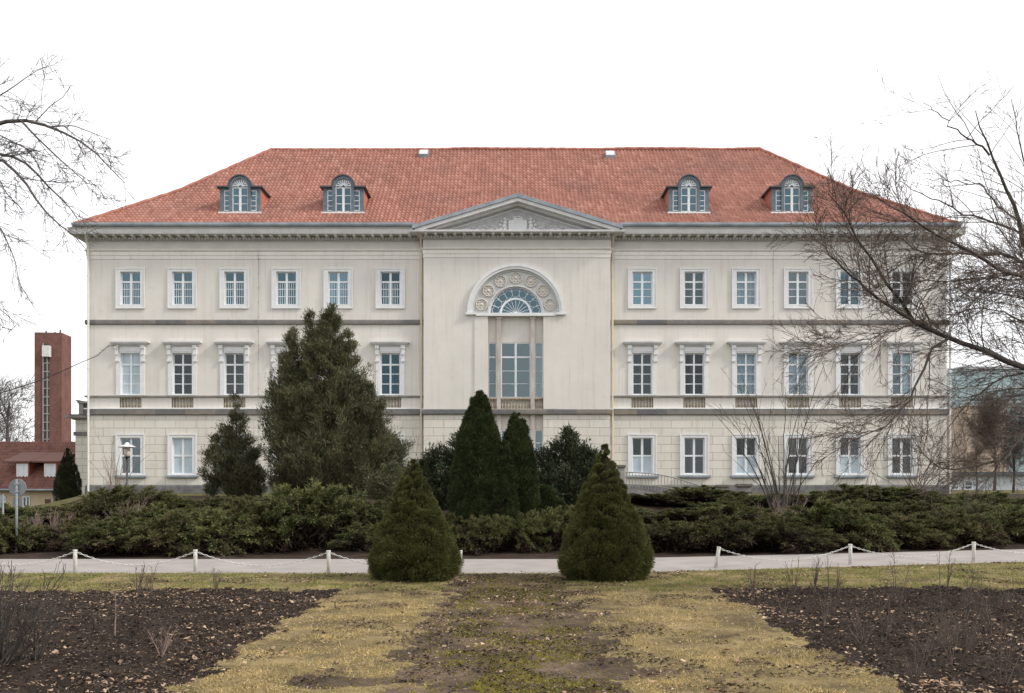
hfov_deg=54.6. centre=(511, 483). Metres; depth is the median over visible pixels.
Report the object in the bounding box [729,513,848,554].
juniper
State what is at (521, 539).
juniper
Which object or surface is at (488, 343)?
window
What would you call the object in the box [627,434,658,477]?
window
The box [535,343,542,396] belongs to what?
window
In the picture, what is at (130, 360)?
window
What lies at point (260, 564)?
hanging chain
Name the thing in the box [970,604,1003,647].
rose bush
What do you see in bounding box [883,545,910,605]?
rose bush
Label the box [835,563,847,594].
rose bush
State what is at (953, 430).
tan brick block
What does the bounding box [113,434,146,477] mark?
window
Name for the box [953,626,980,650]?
rose bush
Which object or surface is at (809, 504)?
juniper
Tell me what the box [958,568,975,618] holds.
rose bush
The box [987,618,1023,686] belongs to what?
rose bush
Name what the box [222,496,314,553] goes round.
juniper
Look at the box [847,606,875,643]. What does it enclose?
rose bush
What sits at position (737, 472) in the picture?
window
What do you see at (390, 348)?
window
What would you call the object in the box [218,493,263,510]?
juniper
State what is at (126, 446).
lamp post
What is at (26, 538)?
juniper
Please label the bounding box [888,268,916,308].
window
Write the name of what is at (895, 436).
window
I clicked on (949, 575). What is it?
rose bush
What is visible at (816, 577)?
rose bush
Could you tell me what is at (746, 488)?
stone pedestal
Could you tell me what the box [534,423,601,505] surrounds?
dark conifer
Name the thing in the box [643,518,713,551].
juniper
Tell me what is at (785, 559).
hanging chain
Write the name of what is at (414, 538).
dwarf spruce
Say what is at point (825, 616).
rose bush
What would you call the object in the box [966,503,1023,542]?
juniper
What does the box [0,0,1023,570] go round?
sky
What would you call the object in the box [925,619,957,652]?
rose bush
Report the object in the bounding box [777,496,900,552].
juniper
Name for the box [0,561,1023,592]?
green grass
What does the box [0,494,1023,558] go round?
ground
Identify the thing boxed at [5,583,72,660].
foreground shrub
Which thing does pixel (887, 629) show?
rose bush
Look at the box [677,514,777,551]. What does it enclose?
juniper
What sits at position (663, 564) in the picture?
road
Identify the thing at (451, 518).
juniper
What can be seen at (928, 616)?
rose bush
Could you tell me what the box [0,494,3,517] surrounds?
sign pole
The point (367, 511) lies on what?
juniper
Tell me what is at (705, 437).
window
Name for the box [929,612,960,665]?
rose bush
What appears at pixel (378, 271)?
window
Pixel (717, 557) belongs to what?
chain post
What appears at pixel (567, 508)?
juniper
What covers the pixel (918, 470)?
bare shrub
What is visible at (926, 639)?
rose bush
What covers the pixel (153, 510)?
juniper
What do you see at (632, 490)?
stair railing
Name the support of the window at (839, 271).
in the mansion
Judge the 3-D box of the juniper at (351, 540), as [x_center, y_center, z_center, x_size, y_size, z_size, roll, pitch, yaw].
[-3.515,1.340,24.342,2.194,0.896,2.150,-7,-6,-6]
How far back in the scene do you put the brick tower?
139.88 m
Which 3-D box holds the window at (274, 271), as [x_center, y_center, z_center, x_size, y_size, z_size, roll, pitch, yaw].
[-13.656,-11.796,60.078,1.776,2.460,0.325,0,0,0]
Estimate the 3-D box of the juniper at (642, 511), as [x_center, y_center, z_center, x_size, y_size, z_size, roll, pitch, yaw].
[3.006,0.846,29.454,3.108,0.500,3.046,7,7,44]
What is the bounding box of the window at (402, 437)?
[385,434,404,465]
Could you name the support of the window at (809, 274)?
in the mansion
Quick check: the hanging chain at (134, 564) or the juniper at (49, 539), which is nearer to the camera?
the hanging chain at (134, 564)
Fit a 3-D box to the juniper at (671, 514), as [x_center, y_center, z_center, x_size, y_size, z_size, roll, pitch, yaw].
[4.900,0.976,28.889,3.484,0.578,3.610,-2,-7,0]
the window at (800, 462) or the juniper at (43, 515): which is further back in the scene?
the window at (800, 462)
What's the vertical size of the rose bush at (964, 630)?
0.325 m
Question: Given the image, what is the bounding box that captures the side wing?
[63,400,86,494]
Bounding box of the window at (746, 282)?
[732,268,760,308]
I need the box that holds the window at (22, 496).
[22,496,29,506]
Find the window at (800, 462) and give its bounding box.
[782,434,814,477]
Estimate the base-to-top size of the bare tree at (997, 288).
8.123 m
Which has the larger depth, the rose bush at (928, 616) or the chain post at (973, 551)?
the chain post at (973, 551)
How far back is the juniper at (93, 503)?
27.84 m
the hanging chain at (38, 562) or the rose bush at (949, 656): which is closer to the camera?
the rose bush at (949, 656)
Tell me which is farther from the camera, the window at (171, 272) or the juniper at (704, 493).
the window at (171, 272)
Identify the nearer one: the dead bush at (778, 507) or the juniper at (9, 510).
the dead bush at (778, 507)
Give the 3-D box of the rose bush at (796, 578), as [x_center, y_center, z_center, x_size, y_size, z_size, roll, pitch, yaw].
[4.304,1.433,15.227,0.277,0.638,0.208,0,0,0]
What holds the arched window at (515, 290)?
in the mansion
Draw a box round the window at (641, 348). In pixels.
[623,341,662,394]
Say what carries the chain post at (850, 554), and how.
on the road
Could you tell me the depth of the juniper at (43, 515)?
31.66 m
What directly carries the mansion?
on the ground at (60, 502)
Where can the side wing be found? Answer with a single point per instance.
(80, 432)
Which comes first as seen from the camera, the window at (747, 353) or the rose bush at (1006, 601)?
the rose bush at (1006, 601)
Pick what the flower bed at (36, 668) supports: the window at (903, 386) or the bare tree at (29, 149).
the bare tree at (29, 149)
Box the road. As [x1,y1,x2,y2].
[0,549,1023,572]
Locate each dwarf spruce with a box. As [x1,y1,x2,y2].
[364,458,463,581]
[557,443,654,582]
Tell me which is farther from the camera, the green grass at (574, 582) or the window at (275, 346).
the window at (275, 346)
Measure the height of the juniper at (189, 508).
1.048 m
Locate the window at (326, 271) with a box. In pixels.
[323,268,352,308]
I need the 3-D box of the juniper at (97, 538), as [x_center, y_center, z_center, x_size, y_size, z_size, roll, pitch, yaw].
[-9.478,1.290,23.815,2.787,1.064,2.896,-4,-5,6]
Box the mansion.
[67,147,965,493]
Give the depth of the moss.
10.05 m
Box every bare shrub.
[89,434,153,490]
[699,355,845,509]
[843,397,968,492]
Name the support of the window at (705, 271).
in the mansion
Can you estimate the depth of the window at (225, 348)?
59.95 m
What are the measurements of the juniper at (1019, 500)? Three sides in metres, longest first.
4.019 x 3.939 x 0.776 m
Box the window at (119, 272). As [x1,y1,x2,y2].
[115,268,144,308]
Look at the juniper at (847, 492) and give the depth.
32.30 m
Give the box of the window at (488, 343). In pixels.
[488,343,496,396]
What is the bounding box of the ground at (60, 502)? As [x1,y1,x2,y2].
[30,490,1023,508]
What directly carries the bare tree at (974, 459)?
on the ground at (60, 502)
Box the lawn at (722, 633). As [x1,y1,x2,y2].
[0,562,1023,692]
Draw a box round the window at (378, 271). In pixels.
[375,268,404,308]
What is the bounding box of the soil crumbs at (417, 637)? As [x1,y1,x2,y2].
[0,561,1023,692]
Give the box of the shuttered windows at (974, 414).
[972,414,1001,447]
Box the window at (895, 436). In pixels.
[886,434,918,477]
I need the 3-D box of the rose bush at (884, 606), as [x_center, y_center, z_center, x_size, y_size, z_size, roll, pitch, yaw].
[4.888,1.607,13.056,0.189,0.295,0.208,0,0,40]
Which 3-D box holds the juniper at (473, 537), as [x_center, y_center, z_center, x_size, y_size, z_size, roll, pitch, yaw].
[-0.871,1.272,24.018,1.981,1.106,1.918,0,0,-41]
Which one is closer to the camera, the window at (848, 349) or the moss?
the moss
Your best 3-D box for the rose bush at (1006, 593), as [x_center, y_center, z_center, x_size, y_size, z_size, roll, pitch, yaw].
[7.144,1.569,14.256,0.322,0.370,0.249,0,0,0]
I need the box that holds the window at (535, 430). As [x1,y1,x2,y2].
[535,430,542,454]
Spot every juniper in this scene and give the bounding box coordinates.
[0,502,53,525]
[0,513,54,554]
[18,503,71,522]
[34,515,109,550]
[47,484,185,524]
[58,515,165,556]
[99,502,186,521]
[99,508,225,556]
[146,496,207,510]
[149,506,279,556]
[152,504,241,519]
[178,494,248,509]
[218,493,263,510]
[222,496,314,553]
[228,477,381,552]
[314,495,387,543]
[326,522,377,551]
[382,496,392,503]
[442,511,463,533]
[449,514,514,556]
[482,512,559,553]
[525,505,569,549]
[556,502,577,537]
[630,493,704,507]
[634,506,656,521]
[643,507,727,523]
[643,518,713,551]
[662,484,752,502]
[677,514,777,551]
[679,501,785,524]
[700,493,795,510]
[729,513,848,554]
[747,505,811,520]
[766,493,838,508]
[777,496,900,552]
[806,483,926,503]
[832,498,915,517]
[858,486,957,505]
[865,511,971,549]
[872,498,973,519]
[905,504,1012,548]
[935,499,1014,513]
[944,491,1016,509]
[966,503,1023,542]
[969,493,1023,507]
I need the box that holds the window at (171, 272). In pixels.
[167,268,196,308]
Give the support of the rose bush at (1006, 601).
on the flower bed at (986, 671)
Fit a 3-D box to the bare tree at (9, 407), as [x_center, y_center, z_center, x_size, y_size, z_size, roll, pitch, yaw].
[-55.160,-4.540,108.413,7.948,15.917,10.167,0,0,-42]
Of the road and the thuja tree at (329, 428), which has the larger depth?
the thuja tree at (329, 428)
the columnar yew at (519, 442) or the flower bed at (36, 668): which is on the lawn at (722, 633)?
the flower bed at (36, 668)
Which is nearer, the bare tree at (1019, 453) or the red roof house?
the bare tree at (1019, 453)
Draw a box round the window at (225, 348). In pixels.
[213,341,253,394]
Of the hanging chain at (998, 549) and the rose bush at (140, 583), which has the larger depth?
the hanging chain at (998, 549)
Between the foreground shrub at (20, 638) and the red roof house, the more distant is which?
the red roof house
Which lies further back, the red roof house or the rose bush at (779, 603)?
the red roof house
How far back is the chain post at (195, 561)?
18.92 m
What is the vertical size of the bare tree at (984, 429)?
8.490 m
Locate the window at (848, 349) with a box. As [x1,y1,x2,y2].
[831,341,870,394]
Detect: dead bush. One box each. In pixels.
[7,505,74,550]
[105,495,156,519]
[753,489,809,519]
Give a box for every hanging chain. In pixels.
[2,552,72,565]
[77,552,192,565]
[197,552,326,565]
[331,553,366,563]
[721,546,848,560]
[852,544,972,557]
[976,543,1023,553]
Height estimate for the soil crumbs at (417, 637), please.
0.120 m
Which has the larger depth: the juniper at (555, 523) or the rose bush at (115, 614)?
the juniper at (555, 523)
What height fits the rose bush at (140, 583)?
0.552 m
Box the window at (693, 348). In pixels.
[675,341,714,394]
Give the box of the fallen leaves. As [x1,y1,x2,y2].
[0,560,1023,692]
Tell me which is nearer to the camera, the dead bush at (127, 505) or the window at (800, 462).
the dead bush at (127, 505)
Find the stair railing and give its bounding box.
[625,472,699,495]
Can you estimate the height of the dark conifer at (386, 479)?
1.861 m
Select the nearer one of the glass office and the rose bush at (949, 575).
the rose bush at (949, 575)
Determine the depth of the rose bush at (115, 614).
11.19 m
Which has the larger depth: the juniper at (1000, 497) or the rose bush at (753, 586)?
the juniper at (1000, 497)
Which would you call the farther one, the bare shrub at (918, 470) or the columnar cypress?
the columnar cypress
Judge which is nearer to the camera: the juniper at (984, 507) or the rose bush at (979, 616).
the rose bush at (979, 616)
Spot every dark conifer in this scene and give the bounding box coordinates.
[362,459,404,499]
[387,429,457,509]
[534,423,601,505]
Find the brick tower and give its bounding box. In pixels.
[34,329,70,441]
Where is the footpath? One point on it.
(517, 624)
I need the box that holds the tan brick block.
[947,404,1008,471]
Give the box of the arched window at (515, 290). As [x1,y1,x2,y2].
[466,263,565,316]
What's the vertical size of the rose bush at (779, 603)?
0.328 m
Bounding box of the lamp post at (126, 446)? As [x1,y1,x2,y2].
[118,442,135,486]
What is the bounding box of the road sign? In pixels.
[9,479,26,552]
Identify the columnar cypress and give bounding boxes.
[52,448,82,500]
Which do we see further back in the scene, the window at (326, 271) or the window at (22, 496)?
the window at (22, 496)
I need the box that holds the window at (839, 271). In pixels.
[836,268,864,308]
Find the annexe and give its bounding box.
[947,472,1023,489]
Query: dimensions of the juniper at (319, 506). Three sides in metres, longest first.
4.445 x 3.960 x 1.937 m
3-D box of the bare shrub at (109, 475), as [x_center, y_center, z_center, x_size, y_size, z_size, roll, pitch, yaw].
[-13.196,-0.642,33.998,2.120,2.601,1.955,0,0,9]
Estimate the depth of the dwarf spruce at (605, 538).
17.25 m
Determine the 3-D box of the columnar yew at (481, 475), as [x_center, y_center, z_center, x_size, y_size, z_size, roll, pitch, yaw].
[-0.731,-0.329,25.321,1.986,4.174,1.606,0,0,0]
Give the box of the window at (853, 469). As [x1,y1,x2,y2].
[834,434,866,477]
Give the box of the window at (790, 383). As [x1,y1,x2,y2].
[779,341,819,394]
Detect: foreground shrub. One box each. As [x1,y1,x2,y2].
[0,553,73,664]
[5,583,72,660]
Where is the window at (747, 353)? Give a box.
[727,341,766,394]
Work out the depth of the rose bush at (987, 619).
11.16 m
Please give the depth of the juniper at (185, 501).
28.90 m
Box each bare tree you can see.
[0,52,133,393]
[0,370,44,441]
[0,374,20,441]
[760,69,1023,515]
[957,389,1023,490]
[958,432,990,490]
[984,411,1023,492]
[1001,403,1023,452]
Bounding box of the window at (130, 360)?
[109,341,149,394]
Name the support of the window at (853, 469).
in the mansion
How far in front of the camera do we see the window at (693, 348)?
59.95 m
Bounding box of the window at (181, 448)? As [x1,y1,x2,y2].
[165,434,198,477]
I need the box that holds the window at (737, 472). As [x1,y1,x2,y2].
[730,434,760,477]
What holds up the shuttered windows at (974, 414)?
in the tan brick block
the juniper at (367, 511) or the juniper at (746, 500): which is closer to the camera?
the juniper at (367, 511)
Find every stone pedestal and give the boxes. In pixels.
[616,465,625,483]
[715,485,729,493]
[734,484,753,495]
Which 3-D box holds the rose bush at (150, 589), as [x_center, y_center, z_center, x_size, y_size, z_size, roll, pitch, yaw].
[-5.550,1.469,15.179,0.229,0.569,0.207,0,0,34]
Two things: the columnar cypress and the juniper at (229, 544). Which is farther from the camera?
the columnar cypress
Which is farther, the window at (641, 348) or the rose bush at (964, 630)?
the window at (641, 348)
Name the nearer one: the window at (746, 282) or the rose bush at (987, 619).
the rose bush at (987, 619)
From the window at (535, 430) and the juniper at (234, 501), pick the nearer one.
the juniper at (234, 501)
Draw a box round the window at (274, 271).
[271,268,300,308]
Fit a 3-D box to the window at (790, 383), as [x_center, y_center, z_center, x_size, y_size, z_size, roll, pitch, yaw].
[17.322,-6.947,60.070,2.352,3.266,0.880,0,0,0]
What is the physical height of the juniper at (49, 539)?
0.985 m
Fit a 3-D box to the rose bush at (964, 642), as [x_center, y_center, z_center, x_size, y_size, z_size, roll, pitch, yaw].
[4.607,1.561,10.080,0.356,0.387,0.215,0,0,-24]
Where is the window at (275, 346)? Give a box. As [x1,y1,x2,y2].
[265,341,305,381]
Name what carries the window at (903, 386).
in the mansion
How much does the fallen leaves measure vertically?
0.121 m
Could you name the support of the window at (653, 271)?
in the mansion
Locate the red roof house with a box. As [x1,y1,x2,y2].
[0,441,74,507]
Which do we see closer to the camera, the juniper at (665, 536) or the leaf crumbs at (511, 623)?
the leaf crumbs at (511, 623)
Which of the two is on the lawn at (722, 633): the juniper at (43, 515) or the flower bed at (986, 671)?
the flower bed at (986, 671)
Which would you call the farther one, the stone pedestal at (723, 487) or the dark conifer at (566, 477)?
the stone pedestal at (723, 487)
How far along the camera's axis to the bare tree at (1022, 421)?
55.47 m
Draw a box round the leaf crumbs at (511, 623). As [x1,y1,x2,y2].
[0,561,1023,692]
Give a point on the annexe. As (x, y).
(1006, 485)
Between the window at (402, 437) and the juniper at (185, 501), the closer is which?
the juniper at (185, 501)
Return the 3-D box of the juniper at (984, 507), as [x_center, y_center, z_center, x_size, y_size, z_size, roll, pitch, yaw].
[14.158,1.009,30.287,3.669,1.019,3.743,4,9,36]
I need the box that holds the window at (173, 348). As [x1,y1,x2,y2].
[161,341,201,394]
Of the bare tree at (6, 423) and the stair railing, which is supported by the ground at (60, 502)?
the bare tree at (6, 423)
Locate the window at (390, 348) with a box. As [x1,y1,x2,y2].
[370,341,409,394]
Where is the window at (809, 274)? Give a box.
[784,268,812,308]
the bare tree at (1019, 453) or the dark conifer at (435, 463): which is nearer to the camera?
the dark conifer at (435, 463)
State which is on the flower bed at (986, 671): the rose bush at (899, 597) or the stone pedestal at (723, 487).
the rose bush at (899, 597)
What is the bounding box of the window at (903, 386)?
[883,341,923,394]
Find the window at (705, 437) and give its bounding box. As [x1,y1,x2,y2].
[678,434,710,477]
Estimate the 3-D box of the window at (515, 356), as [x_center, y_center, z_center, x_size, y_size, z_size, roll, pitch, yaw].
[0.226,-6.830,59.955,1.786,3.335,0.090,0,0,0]
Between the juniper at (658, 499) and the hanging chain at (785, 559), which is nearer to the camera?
the hanging chain at (785, 559)
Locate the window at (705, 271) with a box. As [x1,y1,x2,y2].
[680,268,708,308]
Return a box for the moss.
[287,573,674,692]
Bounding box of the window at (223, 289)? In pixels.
[219,268,248,308]
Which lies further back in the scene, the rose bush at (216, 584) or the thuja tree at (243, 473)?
the thuja tree at (243, 473)
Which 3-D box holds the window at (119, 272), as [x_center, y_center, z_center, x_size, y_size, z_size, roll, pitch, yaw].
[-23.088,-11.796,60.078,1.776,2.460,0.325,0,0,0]
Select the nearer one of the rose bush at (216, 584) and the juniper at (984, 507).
the rose bush at (216, 584)
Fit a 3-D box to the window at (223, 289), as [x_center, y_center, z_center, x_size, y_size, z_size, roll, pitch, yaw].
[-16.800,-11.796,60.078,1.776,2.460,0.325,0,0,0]
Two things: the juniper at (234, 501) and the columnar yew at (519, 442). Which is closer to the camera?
the columnar yew at (519, 442)
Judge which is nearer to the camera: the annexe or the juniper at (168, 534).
the juniper at (168, 534)
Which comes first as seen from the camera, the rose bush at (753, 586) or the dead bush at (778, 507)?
the rose bush at (753, 586)
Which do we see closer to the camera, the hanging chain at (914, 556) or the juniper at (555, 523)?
the hanging chain at (914, 556)
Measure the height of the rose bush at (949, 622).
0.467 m
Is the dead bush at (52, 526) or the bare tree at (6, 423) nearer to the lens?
the dead bush at (52, 526)
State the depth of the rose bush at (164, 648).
9.86 m
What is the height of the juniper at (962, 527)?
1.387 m
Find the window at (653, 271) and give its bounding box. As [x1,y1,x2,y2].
[628,268,656,308]
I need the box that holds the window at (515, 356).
[501,343,530,396]
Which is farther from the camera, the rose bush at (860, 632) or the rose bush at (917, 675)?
the rose bush at (860, 632)
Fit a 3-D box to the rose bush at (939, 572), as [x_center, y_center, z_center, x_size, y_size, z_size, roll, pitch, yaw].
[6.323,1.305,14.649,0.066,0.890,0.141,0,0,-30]
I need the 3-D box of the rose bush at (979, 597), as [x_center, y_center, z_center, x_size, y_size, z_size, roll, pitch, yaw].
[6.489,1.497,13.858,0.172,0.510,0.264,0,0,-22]
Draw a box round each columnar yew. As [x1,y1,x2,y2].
[445,389,520,528]
[501,411,541,518]
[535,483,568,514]
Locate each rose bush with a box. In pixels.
[111,591,124,635]
[129,561,150,593]
[142,561,158,593]
[147,626,179,656]
[210,568,222,591]
[742,562,759,598]
[773,593,790,614]
[783,558,800,594]
[806,557,822,593]
[818,594,830,625]
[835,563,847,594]
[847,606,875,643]
[875,594,894,633]
[875,595,891,611]
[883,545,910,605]
[890,586,906,605]
[898,628,935,683]
[905,619,941,653]
[925,606,955,636]
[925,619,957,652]
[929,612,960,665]
[935,604,969,639]
[936,542,944,596]
[945,551,955,589]
[946,614,967,635]
[949,621,979,650]
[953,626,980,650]
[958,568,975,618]
[966,575,984,604]
[967,597,995,628]
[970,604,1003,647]
[973,586,994,632]
[987,588,1018,608]
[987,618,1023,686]
[997,582,1016,600]
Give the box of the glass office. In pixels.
[947,366,1023,471]
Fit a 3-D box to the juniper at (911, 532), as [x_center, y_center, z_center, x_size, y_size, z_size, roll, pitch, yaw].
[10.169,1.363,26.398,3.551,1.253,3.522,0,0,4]
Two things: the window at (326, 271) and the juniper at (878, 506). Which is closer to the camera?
the juniper at (878, 506)
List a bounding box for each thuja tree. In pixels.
[196,391,267,496]
[254,302,414,497]
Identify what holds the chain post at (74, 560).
on the road
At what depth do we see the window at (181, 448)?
60.09 m
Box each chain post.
[73,550,77,571]
[193,550,197,571]
[326,550,330,572]
[714,546,720,567]
[848,544,852,564]
[972,542,975,561]
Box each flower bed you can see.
[0,587,341,692]
[706,585,1023,692]
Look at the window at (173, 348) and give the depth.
59.95 m
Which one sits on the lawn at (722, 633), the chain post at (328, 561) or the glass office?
the chain post at (328, 561)
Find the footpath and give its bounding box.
[285,574,680,692]

